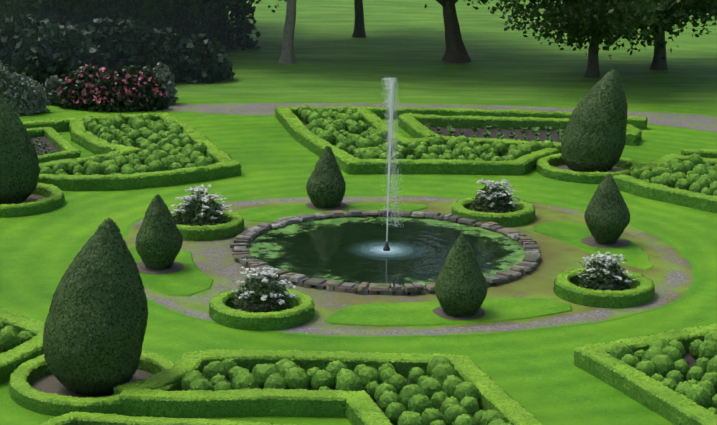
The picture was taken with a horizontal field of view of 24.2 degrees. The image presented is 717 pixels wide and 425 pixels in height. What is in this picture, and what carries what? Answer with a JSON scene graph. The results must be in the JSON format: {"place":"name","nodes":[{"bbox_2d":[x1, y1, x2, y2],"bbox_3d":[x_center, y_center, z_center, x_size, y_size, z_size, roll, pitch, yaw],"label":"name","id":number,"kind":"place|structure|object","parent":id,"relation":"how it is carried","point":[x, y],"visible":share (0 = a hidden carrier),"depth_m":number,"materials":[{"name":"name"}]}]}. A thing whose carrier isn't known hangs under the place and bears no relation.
{"place":"outdoors","nodes":[
{"label":"outdoors","id":0,"kind":"place"},
{"bbox_2d":[0,0,455,99],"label":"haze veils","id":1,"kind":"object","parent":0,"point":[190,35],"depth_m":98.80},
{"bbox_2d":[22,164,625,397],"bbox_3d":[1.515,1.634,64.916,31.776,0.001,28.676,-3,14,-17],"label":"soil ring","id":2,"kind":"object","parent":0,"point":[49,383],"depth_m":50.01,"materials":[{"name":"brown soil"}]},
{"bbox_2d":[0,69,627,394],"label":"large topiaries","id":3,"kind":"object","parent":2,"relation":"on","point":[95,293],"depth_m":48.42,"materials":[{"name":"green plant"}]},
{"bbox_2d":[0,153,641,415],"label":"circular hedge border","id":4,"kind":"object","parent":2,"relation":"on","point":[74,405],"visible":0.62,"depth_m":50.59,"materials":[{"name":"green plant"}]},
{"bbox_2d":[0,119,696,409],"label":"bed soil","id":5,"kind":"structure","parent":0,"point":[689,360],"depth_m":88.63,"materials":[{"name":"brown soil"}]},
{"bbox_2d":[33,123,563,153],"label":"plants","id":6,"kind":"object","parent":5,"relation":"on","point":[487,133],"visible":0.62,"depth_m":88.53,"materials":[{"name":"green plant"}]},
{"bbox_2d":[0,106,716,424],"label":"low hedges","id":7,"kind":"object","parent":5,"relation":"on","point":[511,114],"visible":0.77,"depth_m":52.40,"materials":[{"name":"green plant"}]},
{"bbox_2d":[0,104,716,424],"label":"shrubs","id":8,"kind":"object","parent":5,"relation":"on","point":[213,385],"visible":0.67,"depth_m":52.12,"materials":[{"name":"green plant"}]},
{"bbox_2d":[0,0,716,424],"bbox_3d":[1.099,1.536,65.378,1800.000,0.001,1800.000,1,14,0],"label":"lawn","id":9,"kind":"structure","parent":0,"point":[540,376],"depth_m":82.41,"materials":[{"name":"green plant"}]},
{"bbox_2d":[0,62,178,114],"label":"shrubs","id":10,"kind":"object","parent":9,"relation":"on","point":[22,93],"visible":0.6,"depth_m":92.89,"materials":[{"name":"green plant"}]},
{"bbox_2d":[56,63,169,111],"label":"rhododendron","id":11,"kind":"object","parent":9,"relation":"on","point":[119,103],"depth_m":94.30,"materials":[{"name":"plant"}]},
{"bbox_2d":[58,64,168,105],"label":"flowers","id":12,"kind":"object","parent":11,"relation":"attached to","point":[156,90],"visible":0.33,"depth_m":94.15,"materials":[{"name":"pink plant"}]},
{"bbox_2d":[0,0,260,88],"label":"shrubs","id":13,"kind":"object","parent":9,"relation":"on","point":[62,66],"visible":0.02,"depth_m":103.85,"materials":[{"name":"green plant"}]},
{"bbox_2d":[278,0,295,63],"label":"tree trunk","id":14,"kind":"object","parent":9,"relation":"on","point":[289,28],"depth_m":112.45,"materials":[{"name":"grey plant"}]},
{"bbox_2d":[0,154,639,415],"bbox_3d":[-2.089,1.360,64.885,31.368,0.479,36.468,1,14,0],"label":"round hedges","id":15,"kind":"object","parent":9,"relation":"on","point":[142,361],"visible":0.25,"depth_m":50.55,"materials":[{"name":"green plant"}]},
{"bbox_2d":[122,195,698,337],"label":"gravel walk","id":16,"kind":"structure","parent":9,"relation":"on","point":[672,274],"depth_m":61.19,"materials":[{"name":"grey gravel"}]},
{"bbox_2d":[135,146,630,316],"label":"small topiaries","id":17,"kind":"object","parent":16,"relation":"on","point":[461,253],"depth_m":61.82,"materials":[{"name":"green plant"}]},
{"bbox_2d":[230,209,540,295],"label":"pond rim stones","id":18,"kind":"object","parent":16,"relation":"on","point":[527,264],"visible":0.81,"depth_m":63.70,"materials":[{"name":"grey stone"}]},
{"bbox_2d":[128,203,652,326],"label":"grass patches","id":19,"kind":"object","parent":16,"relation":"on","point":[190,278],"visible":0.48,"depth_m":59.91,"materials":[{"name":"green plant"}]},
{"bbox_2d":[137,202,630,319],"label":"soil beds","id":20,"kind":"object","parent":19,"relation":"on","point":[438,311],"depth_m":62.61,"materials":[{"name":"brown soil"}]},
{"bbox_2d":[182,210,629,312],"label":"soil bed","id":21,"kind":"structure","parent":16,"relation":"on","point":[206,223],"depth_m":60.66,"materials":[{"name":"brown soil"}]},
{"bbox_2d":[170,197,654,330],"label":"hedges","id":22,"kind":"object","parent":21,"relation":"on","point":[512,222],"visible":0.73,"depth_m":58.83,"materials":[{"name":"green plant"}]},
{"bbox_2d":[171,178,633,312],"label":"flowering plants","id":23,"kind":"object","parent":22,"relation":"in","point":[183,218],"depth_m":59.83,"materials":[{"name":"white plant"}]},
{"bbox_2d":[190,0,667,77],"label":"tree trunks","id":24,"kind":"object","parent":9,"relation":"on","point":[657,63],"depth_m":112.27,"materials":[{"name":"brown wood"}]},
{"bbox_2d":[436,0,470,63],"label":"tree trunk","id":25,"kind":"object","parent":9,"relation":"on","point":[456,52],"depth_m":114.08,"materials":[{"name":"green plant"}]},
{"bbox_2d":[248,216,524,285],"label":"pond water","id":26,"kind":"structure","parent":0,"point":[346,249],"depth_m":65.53,"materials":[{"name":"green liquid"}]},
{"bbox_2d":[383,241,389,250],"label":"fountain nozzle","id":27,"kind":"object","parent":26,"relation":"in","point":[386,247],"visible":0.85,"depth_m":65.25,"materials":[{"name":"grey metal"}]},
{"bbox_2d":[386,80,393,241],"bbox_3d":[1.232,-1.987,64.531,0.180,6.450,0.139,6,15,22],"label":"fountain jet","id":28,"kind":"object","parent":27,"relation":"on","point":[391,116],"visible":0.75,"depth_m":64.31,"materials":[{"name":"white liquid"}]},
{"bbox_2d":[380,78,403,226],"bbox_3d":[1.324,-2.303,64.484,1.216,5.870,0.748,1,14,0],"label":"fountain spray","id":29,"kind":"object","parent":28,"relation":"attached to","point":[387,100],"visible":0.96,"depth_m":64.34,"materials":[{"name":"white liquid"}]},
{"bbox_2d":[303,213,503,287],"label":"pond wall","id":30,"kind":"structure","parent":0,"point":[379,215],"depth_m":70.24,"materials":[{"name":"grey stone"}]},
{"bbox_2d":[155,103,716,131],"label":"path","id":31,"kind":"structure","parent":0,"point":[701,122],"depth_m":95.91,"materials":[{"name":"grey gravel"}]},
{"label":"tree","id":32,"kind":"object","parent":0,"visible":0},
{"bbox_2d":[111,0,716,59],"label":"tree foliage","id":33,"kind":"object","parent":32,"relation":"attached to","point":[578,24],"visible":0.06,"depth_m":104.06,"materials":[{"name":"green plant"}]}
]}

